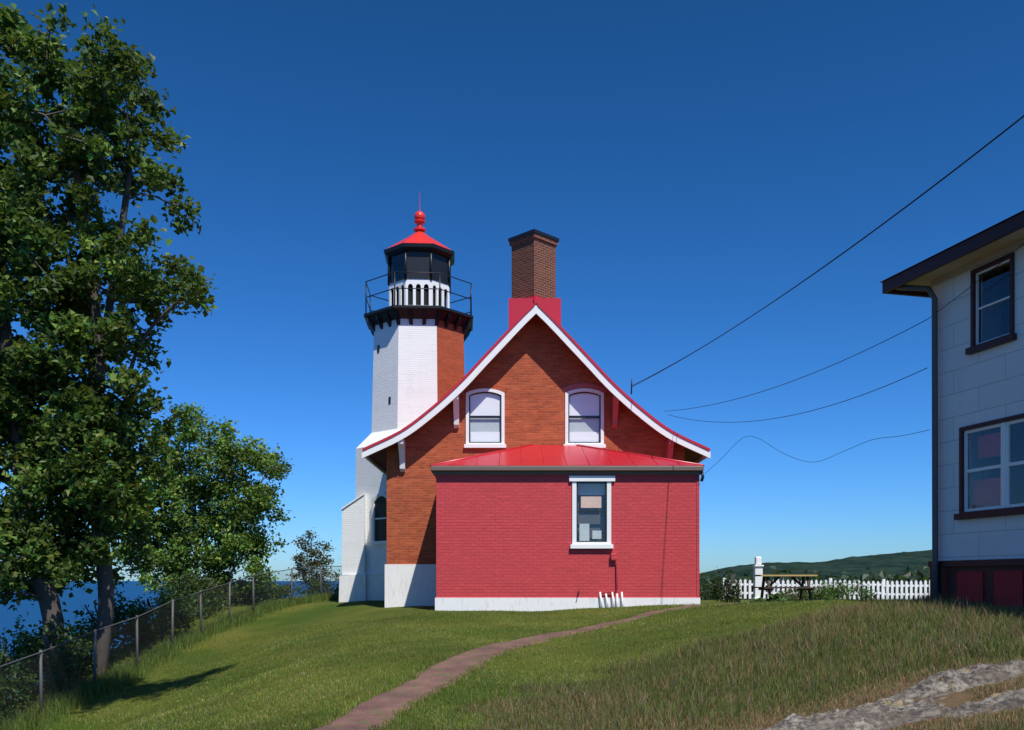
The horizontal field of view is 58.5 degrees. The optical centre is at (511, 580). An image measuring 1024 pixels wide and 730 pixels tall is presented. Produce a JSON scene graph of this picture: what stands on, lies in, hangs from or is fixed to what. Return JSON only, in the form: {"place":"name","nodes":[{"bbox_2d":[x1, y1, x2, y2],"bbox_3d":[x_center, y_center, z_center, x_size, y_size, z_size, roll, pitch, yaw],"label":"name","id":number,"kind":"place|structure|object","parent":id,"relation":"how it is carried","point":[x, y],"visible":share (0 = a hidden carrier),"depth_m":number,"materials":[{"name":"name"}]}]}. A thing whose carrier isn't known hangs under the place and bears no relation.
{"place":"outdoors","nodes":[
{"label":"outdoors","id":0,"kind":"place"},
{"bbox_2d":[0,592,338,729],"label":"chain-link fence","id":1,"kind":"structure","parent":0,"point":[64,702],"depth_m":20.81,"materials":[{"name":"plant"}]},
{"bbox_2d":[0,581,338,697],"bbox_3d":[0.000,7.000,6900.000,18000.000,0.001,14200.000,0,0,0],"label":"lake water","id":2,"kind":"structure","parent":0,"point":[82,597],"depth_m":256.54,"materials":[{"name":"liquid"}]},
{"bbox_2d":[119,598,831,729],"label":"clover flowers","id":3,"kind":"object","parent":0,"point":[450,647],"visible":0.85,"depth_m":15.49,"materials":[{"name":"white plant"}]},
{"bbox_2d":[0,597,1023,729],"bbox_3d":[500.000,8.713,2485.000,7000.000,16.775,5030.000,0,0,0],"label":"ground","id":4,"kind":"structure","parent":0,"point":[304,616],"depth_m":16.41,"materials":[{"name":"green plant"}]},
{"bbox_2d":[0,607,44,694],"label":"shrub","id":5,"kind":"object","parent":4,"relation":"on","point":[16,626],"visible":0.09,"depth_m":20.05,"materials":[{"name":"green plant"}]},
{"bbox_2d":[0,627,51,724],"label":"shrub","id":6,"kind":"object","parent":4,"relation":"on","point":[12,685],"visible":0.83,"depth_m":17.25,"materials":[{"name":"green plant"}]},
{"bbox_2d":[2,609,110,694],"bbox_3d":[-9.889,1.627,19.919,1.766,2.076,2.889,0,0,0],"label":"shrub","id":7,"kind":"object","parent":4,"relation":"on","point":[35,646],"visible":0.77,"depth_m":19.52,"materials":[{"name":"green plant"}]},
{"bbox_2d":[0,2,218,683],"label":"deciduous tree","id":8,"kind":"object","parent":4,"relation":"on","point":[83,480],"visible":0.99,"depth_m":19.74,"materials":[{"name":"green plant"}]},
{"bbox_2d":[65,582,161,657],"bbox_3d":[-10.311,1.313,23.064,2.290,2.641,3.736,0,0,0],"label":"shrub","id":9,"kind":"object","parent":4,"relation":"on","point":[118,613],"visible":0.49,"depth_m":23.22,"materials":[{"name":"green plant"}]},
{"bbox_2d":[117,579,196,646],"bbox_3d":[-9.812,1.069,25.452,1.806,2.262,3.522,0,0,14],"label":"shrub","id":10,"kind":"object","parent":4,"relation":"on","point":[166,616],"visible":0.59,"depth_m":25.32,"materials":[{"name":"green plant"}]},
{"bbox_2d":[0,565,342,728],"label":"chain link fence","id":11,"kind":"object","parent":4,"relation":"on","point":[40,675],"visible":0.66,"depth_m":20.98,"materials":[{"name":"metal"}]},
{"bbox_2d":[90,401,295,605],"bbox_3d":[-11.088,-2.605,32.041,6.820,7.422,3.847,0,0,0],"label":"birch tree","id":12,"kind":"object","parent":4,"relation":"on","point":[192,525],"visible":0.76,"depth_m":31.35,"materials":[{"name":"green plant"}]},
{"bbox_2d":[153,565,234,623],"bbox_3d":[-9.973,0.519,28.552,2.231,2.246,3.630,0,0,0],"label":"shrub","id":13,"kind":"object","parent":4,"relation":"on","point":[187,587],"visible":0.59,"depth_m":28.19,"materials":[{"name":"green plant"}]},
{"bbox_2d":[171,568,248,606],"bbox_3d":[-10.316,0.559,31.189,2.692,2.202,2.902,0,0,0],"label":"shrub","id":14,"kind":"object","parent":4,"relation":"on","point":[222,582],"visible":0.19,"depth_m":31.09,"materials":[{"name":"green plant"}]},
{"bbox_2d":[228,575,278,603],"bbox_3d":[-9.525,0.512,33.221,2.146,1.431,2.100,0,0,43],"label":"shrub","id":15,"kind":"object","parent":4,"relation":"on","point":[249,593],"visible":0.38,"depth_m":32.70,"materials":[{"name":"green plant"}]},
{"bbox_2d":[254,579,311,598],"bbox_3d":[-9.574,0.466,36.884,2.992,1.183,2.828,0,0,-41],"label":"shrub","id":16,"kind":"object","parent":4,"relation":"on","point":[277,592],"visible":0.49,"depth_m":36.33,"materials":[{"name":"green plant"}]},
{"bbox_2d":[283,527,341,592],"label":"deciduous tree","id":17,"kind":"object","parent":4,"relation":"on","point":[304,560],"visible":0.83,"depth_m":44.91,"materials":[{"name":"green plant"}]},
{"bbox_2d":[304,577,338,596],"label":"shrub","id":18,"kind":"object","parent":4,"relation":"on","point":[329,587],"visible":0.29,"depth_m":37.75,"materials":[{"name":"green plant"}]},
{"bbox_2d":[339,202,472,601],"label":"lighthouse tower","id":19,"kind":"structure","parent":4,"relation":"on","point":[419,329],"depth_m":31.49,"materials":[{"name":"white paint"}]},
{"bbox_2d":[375,496,386,540],"bbox_3d":[-4.391,-2.100,30.962,0.740,1.520,0.020,0,0,42],"label":"tower window pane","id":20,"kind":"structure","parent":19,"relation":"in","point":[381,503],"depth_m":30.98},
{"bbox_2d":[385,564,435,607],"bbox_3d":[-2.826,0.460,27.223,1.853,1.880,0.555,0,0,0],"label":"white foundation","id":21,"kind":"object","parent":4,"relation":"on","point":[410,584],"visible":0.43,"depth_m":26.95,"materials":[{"name":"stone"}]},
{"bbox_2d":[313,603,733,729],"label":"footpath","id":22,"kind":"structure","parent":4,"relation":"on","point":[373,711],"depth_m":12.76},
{"bbox_2d":[387,314,684,563],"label":"gable wall","id":23,"kind":"structure","parent":4,"relation":"on","point":[536,365],"depth_m":27.00,"materials":[{"name":"orange brick"}]},
{"bbox_2d":[398,439,404,471],"bbox_3d":[-3.223,-3.659,26.715,0.150,0.900,0.570,0,0,0],"label":"knee bracket","id":24,"kind":"object","parent":23,"relation":"attached to","point":[401,445],"visible":0.96,"depth_m":26.73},
{"bbox_2d":[453,395,458,427],"bbox_3d":[-1.633,-4.952,26.715,0.150,0.900,0.570,0,0,0],"label":"knee bracket","id":25,"kind":"object","parent":23,"relation":"attached to","point":[456,410],"visible":0.91,"depth_m":26.70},
{"bbox_2d":[464,444,505,447],"bbox_3d":[-0.790,-3.962,26.975,1.240,0.105,0.150,0,0,0],"label":"window sill","id":26,"kind":"structure","parent":23,"relation":"attached to","point":[484,445],"depth_m":26.90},
{"bbox_2d":[466,388,504,443],"bbox_3d":[-0.790,-4.820,27.045,1.140,1.700,0.160,0,0,0],"label":"window frame","id":27,"kind":"object","parent":23,"relation":"attached to","point":[501,393],"visible":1,"depth_m":26.96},
{"bbox_2d":[470,393,499,415],"bbox_3d":[-0.790,-5.230,27.069,0.940,0.699,0.013,0,0,0],"label":"window blind","id":28,"kind":"object","parent":27,"relation":"attached to","point":[484,404],"depth_m":27.06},
{"bbox_2d":[470,418,499,431],"bbox_3d":[-0.790,-4.440,27.098,0.900,0.760,0.015,0,0,0],"label":"window left lower curtain","id":29,"kind":"object","parent":27,"relation":"attached to","point":[484,424],"depth_m":27.09,"materials":[{"name":"fabric"}]},
{"bbox_2d":[470,432,499,441],"bbox_3d":[-0.790,-4.240,27.075,0.880,0.320,0.014,0,0,0],"label":"window blind","id":30,"kind":"object","parent":27,"relation":"attached to","point":[484,436],"depth_m":27.07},
{"bbox_2d":[469,392,500,442],"bbox_3d":[-0.790,-4.820,27.035,0.960,1.520,0.040,0,0,0],"label":"window sash","id":31,"kind":"object","parent":27,"relation":"attached to","point":[485,417],"depth_m":27.02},
{"bbox_2d":[464,383,506,392],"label":"arch lintel","id":32,"kind":"structure","parent":27,"relation":"on","point":[485,385],"depth_m":26.98,"materials":[{"name":"brick"}]},
{"bbox_2d":[565,388,603,443],"bbox_3d":[2.140,-4.820,27.045,1.140,1.700,0.160,0,0,0],"label":"window right frame","id":33,"kind":"object","parent":23,"relation":"attached to","point":[584,390],"visible":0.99,"depth_m":26.96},
{"bbox_2d":[569,393,598,415],"bbox_3d":[2.140,-5.230,27.069,0.940,0.699,0.013,0,0,0],"label":"window blind","id":34,"kind":"object","parent":33,"relation":"attached to","point":[583,404],"depth_m":27.06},
{"bbox_2d":[569,418,598,431],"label":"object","id":35,"kind":"object","parent":33,"relation":"attached to","point":[583,424],"depth_m":27.09,"materials":[{"name":"fabric"}]},
{"bbox_2d":[569,432,598,441],"bbox_3d":[2.140,-4.240,27.075,0.880,0.320,0.014,0,0,0],"label":"window blind","id":36,"kind":"object","parent":33,"relation":"attached to","point":[583,436],"depth_m":27.07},
{"bbox_2d":[568,392,600,442],"bbox_3d":[2.140,-4.820,27.035,0.960,1.520,0.040,0,0,0],"label":"window right sash","id":37,"kind":"object","parent":33,"relation":"attached to","point":[599,417],"depth_m":27.02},
{"bbox_2d":[563,383,605,392],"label":"arch lintel","id":38,"kind":"structure","parent":33,"relation":"on","point":[584,385],"depth_m":26.98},
{"bbox_2d":[564,444,605,447],"bbox_3d":[2.140,-3.962,26.975,1.240,0.105,0.150,0,0,0],"label":"window sill","id":39,"kind":"structure","parent":33,"relation":"attached to","point":[599,445],"depth_m":26.90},
{"bbox_2d":[612,395,618,427],"bbox_3d":[3.027,-4.952,26.715,0.150,0.900,0.570,0,0,0],"label":"knee bracket","id":40,"kind":"object","parent":23,"relation":"attached to","point":[615,403],"visible":0.91,"depth_m":26.75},
{"bbox_2d":[666,439,673,458],"bbox_3d":[4.617,-3.659,26.715,0.150,0.900,0.570,0,0,0],"label":"knee bracket","id":41,"kind":"object","parent":23,"relation":"attached to","point":[669,448],"visible":0.61,"depth_m":26.64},
{"bbox_2d":[435,598,699,610],"bbox_3d":[1.458,0.875,24.233,6.956,0.850,0.535,0,0,0],"label":"annex foundation","id":42,"kind":"object","parent":4,"relation":"on","point":[498,604],"visible":0.21,"depth_m":23.96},
{"bbox_2d":[699,575,722,599],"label":"shrub","id":43,"kind":"object","parent":4,"relation":"on","point":[707,589],"visible":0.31,"depth_m":41.89,"materials":[{"name":"green plant"}]},
{"bbox_2d":[710,571,741,602],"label":"shrub","id":44,"kind":"object","parent":4,"relation":"on","point":[730,592],"visible":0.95,"depth_m":32.81,"materials":[{"name":"green plant"}]},
{"bbox_2d":[752,557,763,598],"bbox_3d":[9.150,0.022,34.000,0.360,1.820,0.360,0,0,0],"label":"white gate post","id":45,"kind":"object","parent":4,"relation":"on","point":[757,570],"visible":0.71,"depth_m":33.87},
{"bbox_2d":[746,592,794,601],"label":"hosta plant","id":46,"kind":"object","parent":4,"relation":"on","point":[775,596],"visible":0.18,"depth_m":27.93,"materials":[{"name":"green plant"}]},
{"bbox_2d":[751,575,821,599],"bbox_3d":[8.980,0.340,29.997,1.840,1.060,1.655,0,0,0],"label":"picnic table","id":47,"kind":"object","parent":4,"relation":"on","point":[762,588],"visible":0.88,"depth_m":29.75,"materials":[{"name":"brown wood"}]},
{"bbox_2d":[778,588,813,600],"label":"garden bush","id":48,"kind":"object","parent":4,"relation":"on","point":[789,594],"visible":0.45,"depth_m":38.21,"materials":[{"name":"green plant"}]},
{"bbox_2d":[699,565,929,599],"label":"bushes","id":49,"kind":"object","parent":4,"relation":"on","point":[920,575],"visible":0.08,"depth_m":87.25,"materials":[{"name":"green plant"}]},
{"bbox_2d":[793,581,841,599],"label":"garden bush","id":50,"kind":"object","parent":4,"relation":"on","point":[820,593],"visible":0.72,"depth_m":38.00,"materials":[{"name":"green plant"}]},
{"bbox_2d":[723,578,929,599],"bbox_3d":[14.920,0.433,39.584,11.560,1.105,0.192,0,0,0],"label":"white picket fence","id":51,"kind":"object","parent":4,"relation":"on","point":[873,585],"visible":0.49,"depth_m":39.49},
{"bbox_2d":[824,575,877,599],"bbox_3d":[14.166,0.539,38.236,2.331,1.535,1.153,0,0,8],"label":"garden bush","id":52,"kind":"object","parent":4,"relation":"on","point":[842,592],"visible":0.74,"depth_m":38.11,"materials":[{"name":"green plant"}]},
{"bbox_2d":[756,697,953,729],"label":"rock outcrop","id":53,"kind":"object","parent":4,"relation":"on","point":[871,716],"visible":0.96,"depth_m":8.19,"materials":[{"name":"stone"}]},
{"bbox_2d":[876,660,1023,701],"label":"rock outcrop","id":54,"kind":"object","parent":4,"relation":"on","point":[949,681],"visible":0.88,"depth_m":9.00,"materials":[{"name":"stone"}]},
{"bbox_2d":[938,565,1023,605],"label":"foundation","id":55,"kind":"object","parent":4,"relation":"on","point":[947,578],"depth_m":16.03,"materials":[{"name":"black paint"}]},
{"bbox_2d":[957,571,982,604],"bbox_3d":[8.069,0.270,16.106,0.030,0.860,0.620,0,0,-14],"label":"basement panel","id":56,"kind":"object","parent":55,"relation":"attached to","point":[971,582],"visible":0.64,"depth_m":16.08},
{"bbox_2d":[928,558,1023,566],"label":"foundation board","id":57,"kind":"object","parent":55,"relation":"attached to","point":[987,562],"visible":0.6,"depth_m":15.75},
{"bbox_2d":[932,245,1023,560],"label":"side wall","id":58,"kind":"structure","parent":55,"relation":"on","point":[983,386],"depth_m":16.12,"materials":[{"name":"white"}]},
{"bbox_2d":[931,239,1023,286],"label":"frieze","id":59,"kind":"object","parent":58,"relation":"attached to","point":[994,255],"visible":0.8,"depth_m":15.82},
{"bbox_2d":[954,507,1023,519],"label":"window sill","id":60,"kind":"structure","parent":58,"relation":"attached to","point":[993,513],"depth_m":15.46,"materials":[{"name":"red paint"}]},
{"bbox_2d":[965,333,1016,354],"bbox_3d":[8.149,-4.013,15.539,0.150,0.105,1.060,0,0,-14],"label":"window sill","id":61,"kind":"structure","parent":58,"relation":"attached to","point":[1001,340],"depth_m":15.46,"materials":[{"name":"red paint"}]},
{"bbox_2d":[959,413,1023,513],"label":"window frame","id":62,"kind":"object","parent":58,"relation":"attached to","point":[961,452],"visible":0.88,"depth_m":16.21,"materials":[{"name":"red paint"}]},
{"bbox_2d":[964,423,1000,511],"bbox_3d":[8.150,-1.930,15.784,0.040,1.440,0.905,0,0,-14],"label":"window sash","id":63,"kind":"object","parent":62,"relation":"attached to","point":[966,469],"depth_m":16.12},
{"bbox_2d":[977,432,1000,458],"bbox_3d":[8.289,-2.340,15.867,0.020,0.400,0.550,0,0,-14],"label":"window pane","id":64,"kind":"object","parent":62,"relation":"attached to","point":[988,445],"depth_m":15.86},
{"bbox_2d":[972,476,1011,507],"bbox_3d":[8.271,-1.490,15.775,0.020,0.540,0.880,0,0,-14],"label":"window pane","id":65,"kind":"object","parent":62,"relation":"attached to","point":[986,492],"depth_m":15.85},
{"bbox_2d":[1001,422,1010,507],"bbox_3d":[8.277,-1.930,15.318,0.110,1.440,0.080,0,0,-14],"label":"window mullion","id":66,"kind":"structure","parent":62,"relation":"attached to","point":[1003,464],"depth_m":15.30},
{"bbox_2d":[1006,418,1023,507],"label":"window sash","id":67,"kind":"object","parent":62,"relation":"attached to","point":[1008,463],"depth_m":15.23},
{"bbox_2d":[970,252,1014,346],"bbox_3d":[8.217,-4.720,15.556,0.160,1.400,0.960,0,0,-14],"label":"window frame","id":68,"kind":"object","parent":58,"relation":"attached to","point":[973,272],"visible":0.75,"depth_m":15.88,"materials":[{"name":"red paint"}]},
{"bbox_2d":[976,259,1009,344],"bbox_3d":[8.208,-4.720,15.553,0.040,1.260,0.820,0,0,-14],"label":"window sash","id":69,"kind":"object","parent":68,"relation":"attached to","point":[985,306],"depth_m":15.92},
{"bbox_2d":[1001,267,1009,335],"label":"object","id":70,"kind":"object","parent":58,"relation":"attached to","point":[1005,304],"depth_m":16.18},
{"bbox_2d":[990,422,1023,503],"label":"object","id":71,"kind":"object","parent":58,"relation":"attached to","point":[1017,447],"depth_m":15.94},
{"bbox_2d":[994,571,1022,607],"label":"basement panel","id":72,"kind":"object","parent":55,"relation":"attached to","point":[1008,585],"visible":0.64,"depth_m":15.23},
{"bbox_2d":[938,688,1023,718],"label":"rock outcrop","id":73,"kind":"object","parent":4,"relation":"on","point":[1004,700],"visible":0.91,"depth_m":7.93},
{"bbox_2d":[971,286,1000,507],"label":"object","id":74,"kind":"structure","parent":4,"relation":"on","point":[991,322],"depth_m":17.29,"materials":[{"name":"white"}]},
{"bbox_2d":[905,228,1023,287],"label":"soffit","id":75,"kind":"structure","parent":74,"relation":"on","point":[992,278],"depth_m":16.14,"materials":[{"name":"wood"}]},
{"bbox_2d":[632,115,1023,470],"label":"power lines","id":76,"kind":"object","parent":75,"relation":"attached to","point":[996,137],"visible":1,"depth_m":18.27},
{"bbox_2d":[896,284,937,598],"bbox_3d":[7.485,-2.531,16.925,0.741,6.062,0.176,0,0,37],"label":"downspout","id":77,"kind":"object","parent":75,"relation":"attached to","point":[930,292],"visible":0.87,"depth_m":16.72,"materials":[{"name":"metal"}]},
{"bbox_2d":[879,210,1023,282],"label":"hip roof","id":78,"kind":"structure","parent":75,"relation":"on","point":[951,246],"depth_m":15.56,"materials":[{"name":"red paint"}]},
{"bbox_2d":[883,212,1023,293],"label":"fascia side","id":79,"kind":"structure","parent":75,"relation":"attached to","point":[991,235],"depth_m":15.46,"materials":[{"name":"black paint"}]},
{"bbox_2d":[882,282,929,297],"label":"fascia end","id":80,"kind":"structure","parent":79,"relation":"attached to","point":[911,293],"depth_m":17.49,"materials":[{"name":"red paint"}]},
{"bbox_3d":[1.458,-0.700,25.623,6.896,4.200,2.735,0,0,0],"label":"annex","id":81,"kind":"object","parent":4,"relation":"on","visible":0},
{"bbox_2d":[430,444,532,466],"bbox_3d":[-0.760,-3.500,25.415,0.070,1.068,4.163,0,0,41],"label":"annex hip","id":82,"kind":"object","parent":81,"relation":"on","point":[479,455],"visible":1,"depth_m":25.24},
{"bbox_2d":[581,497,600,507],"bbox_3d":[2.090,-2.070,24.160,0.540,0.300,0.020,0,0,0],"label":"paper sign","id":83,"kind":"object","parent":81,"relation":"attached to","point":[590,502],"visible":1,"depth_m":24.15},
{"bbox_2d":[578,483,604,540],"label":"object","id":84,"kind":"object","parent":81,"relation":"hanging from","point":[595,521],"visible":0.43,"depth_m":24.26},
{"bbox_2d":[576,482,606,541],"bbox_3d":[2.090,-1.810,24.035,0.800,1.600,0.040,0,0,0],"label":"annex window sash","id":85,"kind":"object","parent":81,"relation":"attached to","point":[577,511],"visible":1,"depth_m":24.02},
{"bbox_2d":[578,484,604,494],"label":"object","id":86,"kind":"object","parent":81,"relation":"attached to","point":[591,489],"visible":1,"depth_m":24.19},
{"bbox_2d":[592,531,600,538],"bbox_3d":[2.240,-1.210,24.135,0.240,0.220,0.010,0,0,0],"label":"annex sign","id":87,"kind":"object","parent":81,"relation":"attached to","point":[596,534],"visible":1,"depth_m":24.13,"materials":[{"name":"paper"}]},
{"bbox_2d":[602,561,617,593],"bbox_3d":[2.560,-0.093,23.945,0.424,0.890,0.054,0,0,0],"label":"service conduit","id":88,"kind":"object","parent":81,"relation":"attached to","point":[616,580],"visible":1,"depth_m":23.93,"materials":[{"name":"metal"}]},
{"bbox_2d":[610,553,616,560],"bbox_3d":[2.660,-0.620,23.939,0.160,0.200,0.118,0,0,0],"label":"meter box","id":89,"kind":"object","parent":81,"relation":"attached to","point":[613,556],"visible":1,"depth_m":23.88,"materials":[{"name":"red paint"}]},
{"bbox_2d":[577,444,703,465],"bbox_3d":[3.430,-3.500,25.415,4.449,1.068,0.070,0,0,45],"label":"annex hip","id":90,"kind":"object","parent":81,"relation":"on","point":[641,455],"visible":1,"depth_m":25.24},
{"bbox_2d":[0,0,1023,580],"label":"sky","id":91,"kind":"structure","parent":0,"point":[691,164],"materials":[{"name":"blue"}]},
{"bbox_2d":[436,475,698,597],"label":"annex front wall","id":92,"kind":"structure","parent":0,"point":[503,536],"depth_m":24.00,"materials":[{"name":"brick"}]},
{"bbox_2d":[433,471,700,475],"bbox_3d":[1.440,-2.825,24.075,7.020,0.090,0.250,0,0,0],"label":"annex frieze","id":93,"kind":"object","parent":92,"relation":"attached to","point":[435,473],"visible":1,"depth_m":23.95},
{"bbox_2d":[433,445,701,465],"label":"annex roof","id":94,"kind":"structure","parent":92,"relation":"on","point":[553,455],"depth_m":24.84,"materials":[{"name":"metal"}]},
{"bbox_2d":[572,481,610,543],"bbox_3d":[2.090,-1.810,24.045,1.020,1.820,0.160,0,0,0],"label":"annex window frame","id":95,"kind":"object","parent":92,"relation":"attached to","point":[574,512],"visible":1,"depth_m":23.96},
{"bbox_2d":[570,544,612,548],"bbox_3d":[2.090,-0.892,23.975,1.120,0.105,0.150,0,0,0],"label":"annex window sill","id":96,"kind":"structure","parent":92,"relation":"attached to","point":[589,546],"depth_m":23.90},
{"bbox_2d":[569,476,614,481],"bbox_3d":[2.100,-2.672,23.975,1.200,0.145,0.090,0,0,0],"label":"annex window header","id":97,"kind":"object","parent":92,"relation":"attached to","point":[592,478],"visible":1,"depth_m":23.93},
{"bbox_2d":[697,475,698,596],"bbox_3d":[4.882,-1.160,24.093,0.072,3.200,0.214,0,0,0],"label":"annex corner board","id":98,"kind":"object","parent":92,"relation":"attached to","point":[697,535],"visible":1,"depth_m":23.99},
{"bbox_2d":[431,466,703,470],"bbox_3d":[1.440,-2.925,23.880,7.120,0.130,0.140,0,0,0],"label":"annex gutter","id":99,"kind":"object","parent":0,"point":[567,468],"visible":1,"depth_m":23.81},
{"bbox_2d":[579,524,588,540],"bbox_3d":[1.910,-1.270,24.135,0.260,0.460,0.010,0,0,0],"label":"annex sign","id":100,"kind":"object","parent":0,"point":[583,532],"visible":1,"depth_m":24.13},
{"bbox_2d":[379,587,1023,729],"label":"wild grass","id":101,"kind":"structure","parent":0,"point":[866,612],"depth_m":11.15,"materials":[{"name":"plant"}]},
{"bbox_2d":[699,550,931,582],"bbox_3d":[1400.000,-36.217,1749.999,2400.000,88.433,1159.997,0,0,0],"label":"hills","id":102,"kind":"structure","parent":0,"point":[895,563],"depth_m":1415.33,"materials":[{"name":"plant"}]},
{"bbox_2d":[930,567,931,596],"bbox_3d":[7.856,0.575,16.960,0.130,1.650,0.140,0,0,-14],"label":"foundation post","id":103,"kind":"object","parent":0,"point":[930,581],"visible":0.21,"depth_m":17.00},
{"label":"side walls","id":104,"kind":"object","parent":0,"visible":0},
{"bbox_2d":[369,447,386,470],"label":"soffit","id":105,"kind":"structure","parent":104,"relation":"on","point":[379,458],"depth_m":28.29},
{"bbox_2d":[365,456,384,473],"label":"eave fascia","id":106,"kind":"structure","parent":105,"relation":"attached to","point":[374,463],"depth_m":28.69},
{"bbox_2d":[362,302,535,450],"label":"roof slope","id":107,"kind":"structure","parent":105,"relation":"on","point":[460,381],"depth_m":26.35,"materials":[{"name":"red metal"}]},
{"bbox_2d":[362,305,535,457],"bbox_3d":[-1.818,-5.739,26.405,5.030,4.431,0.060,0,0,0],"label":"bargeboard","id":108,"kind":"object","parent":107,"relation":"attached to","point":[481,366],"visible":1,"depth_m":26.38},
{"bbox_2d":[509,298,560,327],"bbox_3d":[0.697,-7.710,28.600,1.600,1.820,1.400,0,0,0],"label":"chimney base","id":109,"kind":"object","parent":107,"relation":"on","point":[518,307],"visible":0.29,"depth_m":27.90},
{"bbox_2d":[512,239,555,297],"bbox_3d":[0.677,-9.470,28.600,0.976,1.940,0.976,0,0,45],"label":"chimney stack","id":110,"kind":"object","parent":109,"relation":"on","point":[533,266],"visible":0.71,"depth_m":28.24,"materials":[{"name":"brick"}]},
{"bbox_2d":[509,233,557,246],"bbox_3d":[0.677,-10.520,28.600,1.075,0.160,1.075,0,0,45],"label":"chimney corbel","id":111,"kind":"object","parent":110,"relation":"attached to","point":[539,237],"visible":0.59,"depth_m":28.22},
{"bbox_2d":[508,229,558,241],"bbox_3d":[0.677,-10.650,28.600,1.131,0.100,1.131,0,0,45],"label":"chimney cap","id":112,"kind":"object","parent":110,"relation":"on","point":[533,231],"visible":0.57,"depth_m":28.19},
{"bbox_2d":[685,447,702,461],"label":"soffit","id":113,"kind":"structure","parent":104,"relation":"on","point":[691,456],"depth_m":27.81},
{"bbox_2d":[536,301,709,450],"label":"roof slope","id":114,"kind":"structure","parent":113,"relation":"on","point":[610,380],"depth_m":26.35,"materials":[{"name":"red metal"}]},
{"bbox_2d":[536,305,710,457],"bbox_3d":[3.212,-5.739,26.405,5.030,4.431,0.060,0,0,0],"label":"bargeboard","id":115,"kind":"object","parent":114,"relation":"attached to","point":[592,368],"visible":1,"depth_m":26.38,"materials":[{"name":"wood"}]},
{"bbox_2d":[693,456,707,462],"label":"eave fascia","id":116,"kind":"structure","parent":113,"relation":"attached to","point":[700,459],"depth_m":27.54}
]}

